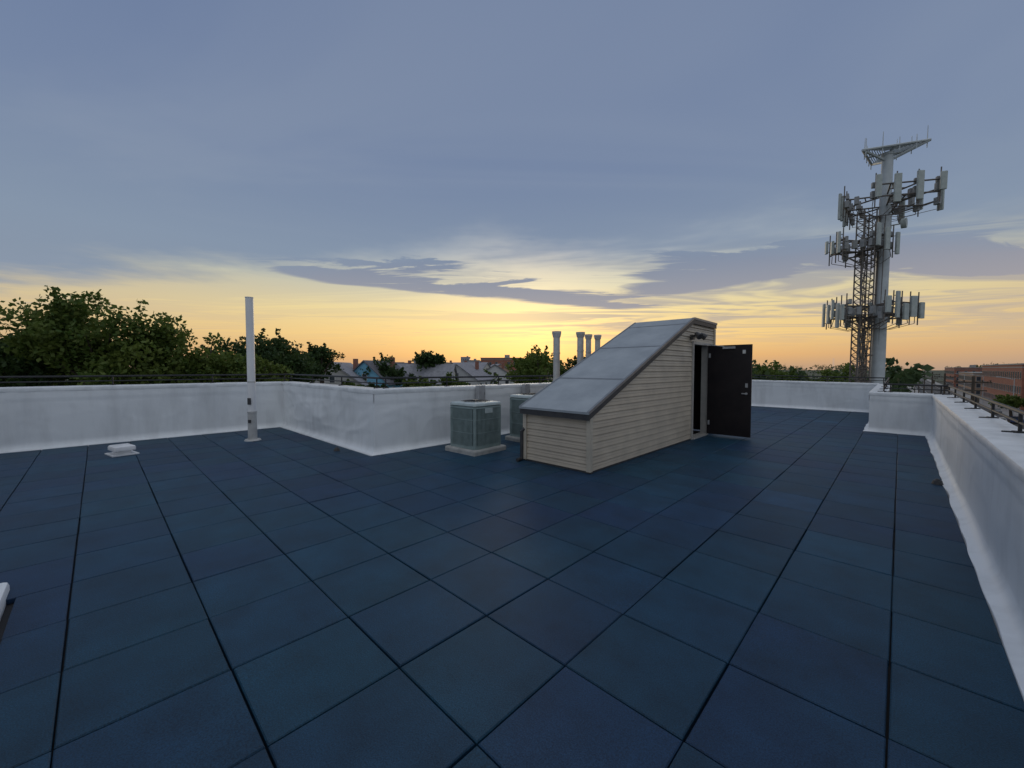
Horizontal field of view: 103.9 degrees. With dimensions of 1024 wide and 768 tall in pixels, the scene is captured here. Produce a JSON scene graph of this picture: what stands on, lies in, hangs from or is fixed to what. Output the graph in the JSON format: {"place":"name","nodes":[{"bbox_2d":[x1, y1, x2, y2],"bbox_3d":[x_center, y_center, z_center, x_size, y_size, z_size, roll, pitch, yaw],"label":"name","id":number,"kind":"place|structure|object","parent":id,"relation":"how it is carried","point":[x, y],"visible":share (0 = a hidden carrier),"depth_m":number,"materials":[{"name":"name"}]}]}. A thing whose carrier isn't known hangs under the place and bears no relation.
{"place":"outdoors","nodes":[
{"label":"outdoors","id":0,"kind":"place"},
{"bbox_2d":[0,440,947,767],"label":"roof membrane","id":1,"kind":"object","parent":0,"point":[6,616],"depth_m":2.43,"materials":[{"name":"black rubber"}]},
{"bbox_2d":[0,582,9,619],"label":"membrane curb","id":2,"kind":"structure","parent":1,"relation":"on","point":[4,589],"depth_m":2.68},
{"bbox_2d":[488,365,513,383],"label":"walls","id":3,"kind":"structure","parent":0,"point":[498,370],"depth_m":90.51,"materials":[{"name":"grey"}]},
{"bbox_2d":[64,370,944,392],"bbox_3d":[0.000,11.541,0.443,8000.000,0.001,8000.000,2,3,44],"label":"ground","id":4,"kind":"structure","parent":0,"point":[941,373],"depth_m":945.07,"materials":[{"name":"green plant"}]},
{"bbox_2d":[0,321,69,386],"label":"deciduous tree","id":5,"kind":"object","parent":4,"relation":"on","point":[13,365],"visible":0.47,"depth_m":18.50,"materials":[{"name":"green plant"}]},
{"bbox_2d":[6,335,82,385],"bbox_3d":[-32.358,3.164,27.068,8.639,14.712,8.670,2,3,44],"label":"deciduous tree","id":6,"kind":"object","parent":4,"relation":"on","point":[65,380],"visible":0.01,"depth_m":26.92,"materials":[{"name":"green plant"}]},
{"bbox_2d":[0,285,197,386],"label":"deciduous tree","id":7,"kind":"object","parent":4,"relation":"on","point":[69,336],"visible":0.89,"depth_m":18.48,"materials":[{"name":"green plant"}]},
{"bbox_2d":[140,332,246,383],"bbox_3d":[-17.004,3.885,22.496,5.207,13.623,6.015,2,3,44],"label":"deciduous tree","id":8,"kind":"object","parent":4,"relation":"on","point":[207,361],"visible":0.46,"depth_m":21.20,"materials":[{"name":"green plant"}]},
{"bbox_2d":[223,354,294,381],"bbox_3d":[-13.903,4.479,22.233,3.223,12.454,3.143,2,3,44],"label":"deciduous tree","id":9,"kind":"object","parent":4,"relation":"on","point":[266,366],"visible":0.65,"depth_m":21.73,"materials":[{"name":"green plant"}]},
{"bbox_2d":[200,328,324,382],"bbox_3d":[-18.180,3.060,29.971,6.138,14.697,7.912,2,3,44],"label":"deciduous tree","id":10,"kind":"object","parent":4,"relation":"on","point":[277,350],"visible":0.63,"depth_m":29.40,"materials":[{"name":"green plant"}]},
{"bbox_2d":[303,342,345,383],"bbox_3d":[-20.500,2.759,42.163,5.628,14.363,5.927,2,3,44],"label":"deciduous tree","id":11,"kind":"object","parent":4,"relation":"on","point":[321,355],"visible":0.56,"depth_m":41.88,"materials":[{"name":"green plant"}]},
{"bbox_2d":[310,365,361,384],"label":"walls","id":12,"kind":"structure","parent":4,"relation":"on","point":[340,373],"depth_m":53.65,"materials":[{"name":"grey"}]},
{"bbox_2d":[334,359,368,385],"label":"roof and chimney","id":13,"kind":"structure","parent":12,"relation":"on","point":[348,368],"depth_m":56.47,"materials":[{"name":"brick"}]},
{"bbox_2d":[342,379,360,385],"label":"deciduous tree","id":14,"kind":"object","parent":4,"relation":"on","point":[349,383],"visible":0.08,"depth_m":52.40,"materials":[{"name":"green plant"}]},
{"bbox_2d":[359,383,387,387],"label":"deciduous tree","id":15,"kind":"object","parent":4,"relation":"on","point":[373,385],"visible":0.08,"depth_m":49.16,"materials":[{"name":"green plant"}]},
{"bbox_2d":[354,362,402,387],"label":"walls","id":16,"kind":"structure","parent":4,"relation":"on","point":[363,366],"depth_m":57.47,"materials":[{"name":"blue"}]},
{"bbox_2d":[352,357,414,384],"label":"roof and chimney","id":17,"kind":"structure","parent":16,"relation":"on","point":[371,365],"depth_m":58.25,"materials":[{"name":"brick"}]},
{"bbox_2d":[356,352,406,385],"bbox_3d":[-20.000,2.236,60.330,7.975,14.014,6.952,-1,2,-18],"label":"deciduous tree","id":18,"kind":"object","parent":4,"relation":"on","point":[385,369],"visible":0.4,"depth_m":58.80,"materials":[{"name":"green plant"}]},
{"bbox_2d":[402,376,434,386],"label":"deciduous tree","id":19,"kind":"object","parent":4,"relation":"on","point":[416,384],"visible":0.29,"depth_m":54.64,"materials":[{"name":"green plant"}]},
{"bbox_2d":[411,350,446,370],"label":"deciduous tree","id":20,"kind":"object","parent":4,"relation":"on","point":[428,359],"visible":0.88,"depth_m":68.94,"materials":[{"name":"green plant"}]},
{"bbox_2d":[430,372,468,385],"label":"deciduous tree","id":21,"kind":"object","parent":4,"relation":"on","point":[452,383],"visible":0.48,"depth_m":62.72,"materials":[{"name":"green plant"}]},
{"bbox_2d":[456,365,493,384],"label":"walls","id":22,"kind":"structure","parent":4,"relation":"on","point":[461,372],"depth_m":74.86,"materials":[{"name":"grey"}]},
{"bbox_2d":[455,361,495,380],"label":"roof and chimney","id":23,"kind":"structure","parent":22,"relation":"on","point":[475,369],"depth_m":78.91,"materials":[{"name":"brick"}]},
{"bbox_2d":[483,369,501,383],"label":"deciduous tree","id":24,"kind":"object","parent":4,"relation":"on","point":[495,374],"visible":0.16,"depth_m":83.41,"materials":[{"name":"green plant"}]},
{"bbox_2d":[481,358,517,383],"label":"walls","id":25,"kind":"structure","parent":4,"relation":"on","point":[498,361],"depth_m":192.73,"materials":[{"name":"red brick"}]},
{"bbox_2d":[481,355,511,359],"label":"cornice","id":26,"kind":"structure","parent":25,"relation":"on","point":[507,356],"depth_m":192.59,"materials":[{"name":"concrete"}]},
{"bbox_2d":[503,345,564,383],"bbox_3d":[2.907,2.500,47.821,7.810,14.447,7.584,0,2,-9],"label":"deciduous tree","id":27,"kind":"object","parent":4,"relation":"on","point":[532,363],"visible":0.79,"depth_m":46.37,"materials":[{"name":"green plant"}]},
{"bbox_2d":[548,355,585,374],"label":"deciduous tree","id":28,"kind":"object","parent":4,"relation":"on","point":[569,362],"visible":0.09,"depth_m":52.08,"materials":[{"name":"green plant"}]},
{"bbox_2d":[547,357,997,392],"bbox_3d":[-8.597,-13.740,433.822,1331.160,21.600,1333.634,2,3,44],"label":"distant trees","id":29,"kind":"object","parent":4,"relation":"on","point":[895,374],"visible":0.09,"depth_m":49.32,"materials":[{"name":"green plant"}]},
{"bbox_2d":[752,360,799,380],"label":"deciduous tree","id":30,"kind":"object","parent":4,"relation":"on","point":[774,370],"visible":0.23,"depth_m":58.59,"materials":[{"name":"green plant"}]},
{"bbox_2d":[804,362,865,381],"bbox_3d":[44.697,3.238,54.781,7.683,12.443,7.731,2,3,44],"label":"deciduous tree","id":31,"kind":"object","parent":4,"relation":"on","point":[824,372],"visible":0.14,"depth_m":54.27,"materials":[{"name":"green plant"}]},
{"bbox_2d":[931,372,939,393],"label":"utility pole","id":32,"kind":"object","parent":4,"relation":"on","point":[932,381],"visible":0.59,"depth_m":89.73,"materials":[{"name":"brown wood"}]},
{"bbox_2d":[934,373,955,393],"bbox_3d":[69.801,3.664,64.840,2.400,10.800,0.400,2,3,44],"label":"utility pole","id":33,"kind":"object","parent":4,"relation":"on","point":[944,388],"visible":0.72,"depth_m":64.62,"materials":[{"name":"brown wood"}]},
{"bbox_2d":[955,376,991,404],"bbox_3d":[45.461,4.629,39.708,2.400,10.800,0.400,2,3,44],"label":"utility pole","id":34,"kind":"object","parent":4,"relation":"on","point":[973,390],"visible":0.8,"depth_m":39.48,"materials":[{"name":"brown wood"}]},
{"bbox_2d":[0,406,1023,767],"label":"rubber paver deck","id":35,"kind":"structure","parent":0,"point":[712,600],"depth_m":2.58,"materials":[{"name":"blue rubber"}]},
{"bbox_2d":[104,443,139,456],"bbox_3d":[-7.070,1.188,7.269,0.460,0.163,0.360,1,3,33],"label":"roof vent","id":36,"kind":"object","parent":35,"relation":"on","point":[124,449],"visible":1,"depth_m":7.18,"materials":[{"name":"white plastic"}]},
{"bbox_2d":[0,381,287,453],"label":"parapet wall","id":37,"kind":"structure","parent":35,"relation":"on","point":[40,417],"depth_m":8.57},
{"bbox_2d":[0,374,288,384],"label":"guard rail","id":38,"kind":"object","parent":37,"relation":"on","point":[113,376],"visible":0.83,"depth_m":8.75,"materials":[{"name":"metal"}]},
{"bbox_2d":[244,297,260,441],"bbox_3d":[-5.615,-0.319,8.629,0.316,3.075,0.316,2,3,44],"label":"white standpipe","id":39,"kind":"object","parent":35,"relation":"on","point":[251,381],"visible":1,"depth_m":8.57,"materials":[{"name":"plastic"}]},
{"bbox_2d":[281,381,378,455],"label":"parapet wall","id":40,"kind":"structure","parent":35,"relation":"on","point":[341,415],"depth_m":8.49,"materials":[{"name":"white paint"}]},
{"bbox_2d":[288,374,379,388],"bbox_3d":[-4.351,-0.092,9.312,5.100,0.248,0.161,2,3,44],"label":"guard rail","id":41,"kind":"object","parent":40,"relation":"on","point":[341,381],"visible":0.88,"depth_m":8.73,"materials":[{"name":"metal"}]},
{"bbox_2d":[372,383,549,455],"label":"parapet wall","id":42,"kind":"structure","parent":35,"relation":"on","point":[408,418],"depth_m":7.96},
{"bbox_2d":[380,375,560,388],"bbox_3d":[2.939,-0.194,13.126,0.161,0.298,15.550,2,3,44],"label":"guard rail","id":43,"kind":"object","parent":42,"relation":"on","point":[446,381],"visible":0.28,"depth_m":8.87,"materials":[{"name":"metal"}]},
{"bbox_2d":[476,385,484,399],"bbox_3d":[-0.688,0.594,8.906,0.135,1.130,0.200,2,3,44],"label":"electrical disconnect box","id":44,"kind":"object","parent":42,"relation":"attached to","point":[480,392],"visible":0.74,"depth_m":8.83,"materials":[{"name":"grey metal"}]},
{"bbox_2d":[522,384,529,392],"bbox_3d":[0.355,0.557,9.983,0.135,1.120,0.200,2,3,44],"label":"electrical disconnect box","id":45,"kind":"object","parent":42,"relation":"attached to","point":[525,388],"visible":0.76,"depth_m":9.91,"materials":[{"name":"grey metal"}]},
{"bbox_2d":[445,399,505,456],"bbox_3d":[-0.780,0.774,7.713,1.080,0.960,0.840,2,3,42],"label":"air conditioner unit","id":46,"kind":"object","parent":35,"relation":"on","point":[475,427],"visible":1,"depth_m":7.38,"materials":[{"name":"metal"}]},
{"bbox_2d":[505,393,535,441],"bbox_3d":[0.361,0.703,8.804,0.860,1.020,1.100,-2,3,-44],"label":"air conditioner unit","id":47,"kind":"object","parent":35,"relation":"on","point":[516,416],"visible":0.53,"depth_m":8.57,"materials":[{"name":"metal"}]},
{"bbox_2d":[552,331,560,380],"bbox_3d":[0.998,0.014,9.005,0.240,2.380,0.240,2,3,44],"label":"vent pipe","id":48,"kind":"object","parent":35,"relation":"on","point":[556,335],"visible":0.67,"depth_m":8.92,"materials":[{"name":"metal"}]},
{"bbox_2d":[576,332,584,363],"bbox_3d":[1.787,-0.103,10.507,0.272,2.500,0.272,2,3,44],"label":"vent pipe","id":49,"kind":"object","parent":35,"relation":"on","point":[580,346],"visible":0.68,"depth_m":10.40,"materials":[{"name":"metal"}]},
{"bbox_2d":[585,334,591,356],"bbox_3d":[2.129,-0.130,11.205,0.240,2.500,0.240,2,3,44],"label":"vent pipe","id":50,"kind":"object","parent":35,"relation":"on","point":[588,337],"visible":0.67,"depth_m":11.10,"materials":[{"name":"metal"}]},
{"bbox_2d":[594,335,600,350],"bbox_3d":[2.554,-0.186,12.002,0.256,2.550,0.256,2,3,44],"label":"vent pipe","id":51,"kind":"object","parent":35,"relation":"on","point":[597,338],"visible":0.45,"depth_m":11.89,"materials":[{"name":"metal"}]},
{"bbox_2d":[516,317,752,473],"bbox_3d":[2.811,-0.071,7.883,2.280,2.667,5.606,2,3,44],"label":"stair bulkhead","id":52,"kind":"object","parent":35,"relation":"on","point":[635,390],"visible":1,"depth_m":7.44,"materials":[{"name":"plastic"}]},
{"bbox_2d":[707,344,752,437],"bbox_3d":[4.894,0.143,9.053,0.900,2.040,0.045,2,3,44],"label":"door leaf","id":53,"kind":"structure","parent":52,"relation":"in","point":[728,410],"depth_m":9.02,"materials":[{"name":"paint"}]},
{"bbox_2d":[751,380,882,412],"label":"parapet wall","id":54,"kind":"structure","parent":35,"relation":"on","point":[843,396],"depth_m":15.34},
{"bbox_2d":[752,375,888,382],"bbox_3d":[10.728,-0.243,16.359,6.770,0.308,0.161,2,3,44],"label":"guard rail","id":55,"kind":"object","parent":54,"relation":"on","point":[827,379],"visible":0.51,"depth_m":15.21,"materials":[{"name":"metal"}]},
{"bbox_2d":[863,384,891,430],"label":"parapet wall","id":56,"kind":"structure","parent":35,"relation":"on","point":[877,387],"depth_m":10.90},
{"bbox_2d":[877,378,888,391],"bbox_3d":[11.178,-0.011,12.013,0.161,0.278,5.700,2,3,44],"label":"guard rail","id":57,"kind":"object","parent":56,"relation":"on","point":[886,381],"visible":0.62,"depth_m":10.37,"materials":[{"name":"metal"}]},
{"bbox_2d":[864,392,941,435],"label":"parapet wall","id":58,"kind":"structure","parent":35,"relation":"on","point":[906,413],"depth_m":9.56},
{"bbox_2d":[884,383,947,393],"bbox_3d":[9.588,0.118,9.539,1.091,0.247,0.161,2,3,44],"label":"guard rail","id":59,"kind":"object","parent":58,"relation":"on","point":[940,386],"visible":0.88,"depth_m":9.54,"materials":[{"name":"metal"}]},
{"bbox_2d":[931,479,943,484],"bbox_3d":[5.712,1.309,5.381,0.116,0.070,0.116,2,3,44],"label":"roof drain strainer","id":60,"kind":"object","parent":35,"relation":"on","point":[937,482],"visible":1,"depth_m":5.36,"materials":[{"name":"black metal"}]},
{"bbox_2d":[0,0,1023,369],"label":"sky","id":61,"kind":"structure","parent":0,"point":[454,179],"materials":[{"name":"blue"}]},
{"bbox_2d":[821,130,947,382],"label":"cell tower","id":62,"kind":"structure","parent":0,"point":[880,309],"depth_m":32.48,"materials":[{"name":"metal"}]},
{"bbox_2d":[945,368,981,387],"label":"walls","id":63,"kind":"structure","parent":0,"point":[962,370],"depth_m":231.62,"materials":[{"name":"red brick"}]},
{"bbox_2d":[944,365,981,367],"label":"cornice","id":64,"kind":"structure","parent":63,"relation":"on","point":[972,366],"depth_m":231.50,"materials":[{"name":"concrete"}]},
{"bbox_2d":[945,370,981,386],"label":"windows","id":65,"kind":"structure","parent":63,"relation":"attached to","point":[950,372],"depth_m":241.76,"materials":[{"name":"glass"}]},
{"bbox_2d":[915,378,1023,428],"bbox_3d":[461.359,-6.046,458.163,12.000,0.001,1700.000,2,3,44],"label":"road","id":66,"kind":"structure","parent":0,"point":[946,392],"depth_m":193.83,"materials":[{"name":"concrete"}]},
{"bbox_2d":[988,394,1023,421],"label":"deciduous tree","id":67,"kind":"object","parent":66,"relation":"on","point":[1015,401],"visible":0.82,"depth_m":84.54,"materials":[{"name":"green plant"}]},
{"bbox_2d":[1007,416,1023,422],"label":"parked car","id":68,"kind":"object","parent":66,"relation":"on","point":[1014,417],"visible":0.35,"depth_m":84.27,"materials":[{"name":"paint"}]},
{"bbox_2d":[958,373,981,395],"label":"walls","id":69,"kind":"structure","parent":0,"point":[975,375],"depth_m":176.54,"materials":[{"name":"brick"}]},
{"bbox_2d":[958,375,980,394],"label":"windows","id":70,"kind":"structure","parent":69,"relation":"attached to","point":[969,379],"depth_m":180.48,"materials":[{"name":"glass"}]},
{"bbox_2d":[958,372,981,374],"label":"cornice","id":71,"kind":"structure","parent":69,"relation":"on","point":[970,372],"depth_m":180.97,"materials":[{"name":"concrete"}]},
{"bbox_2d":[927,379,1023,418],"bbox_3d":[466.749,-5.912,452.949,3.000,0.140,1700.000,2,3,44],"label":"sidewalk","id":72,"kind":"structure","parent":0,"point":[1004,410],"depth_m":133.12,"materials":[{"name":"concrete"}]},
{"bbox_2d":[981,365,1023,410],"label":"walls","id":73,"kind":"structure","parent":0,"point":[1009,382],"depth_m":119.73,"materials":[{"name":"red brick"}]},
{"bbox_2d":[981,371,1021,408],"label":"windows","id":74,"kind":"structure","parent":73,"relation":"attached to","point":[1001,386],"depth_m":125.29,"materials":[{"name":"glass"}]},
{"bbox_2d":[981,363,1023,367],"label":"cornice","id":75,"kind":"structure","parent":73,"relation":"on","point":[1004,364],"depth_m":119.71,"materials":[{"name":"concrete"}]},
{"bbox_3d":[1.523,6.233,9.801,12.950,9.900,22.350,2,3,44],"label":"apartment building","id":76,"kind":"object","parent":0,"visible":0},
{"bbox_2d":[925,395,1023,699],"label":"parapet wall","id":77,"kind":"structure","parent":76,"relation":"on","point":[979,462],"depth_m":3.25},
{"bbox_2d":[942,385,1023,432],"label":"guard rail","id":78,"kind":"object","parent":77,"relation":"on","point":[1019,421],"visible":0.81,"depth_m":4.79,"materials":[{"name":"metal"}]},
{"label":"utility pole","id":79,"kind":"object","parent":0,"visible":0},
{"bbox_2d":[923,375,987,384],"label":"power lines","id":80,"kind":"object","parent":79,"relation":"attached to","point":[952,382],"visible":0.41,"depth_m":53.43,"materials":[{"name":"black metal"}]},
{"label":"walls","id":81,"kind":"object","parent":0,"visible":0},
{"bbox_2d":[398,364,458,384],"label":"roof and chimney","id":82,"kind":"structure","parent":81,"relation":"on","point":[441,370],"depth_m":68.49,"materials":[{"name":"brick"}]},
{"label":"walls","id":83,"kind":"object","parent":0,"visible":0},
{"bbox_2d":[449,361,490,368],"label":"roof and chimney","id":84,"kind":"structure","parent":83,"relation":"on","point":[482,365],"depth_m":108.96,"materials":[{"name":"brick"}]}
]}

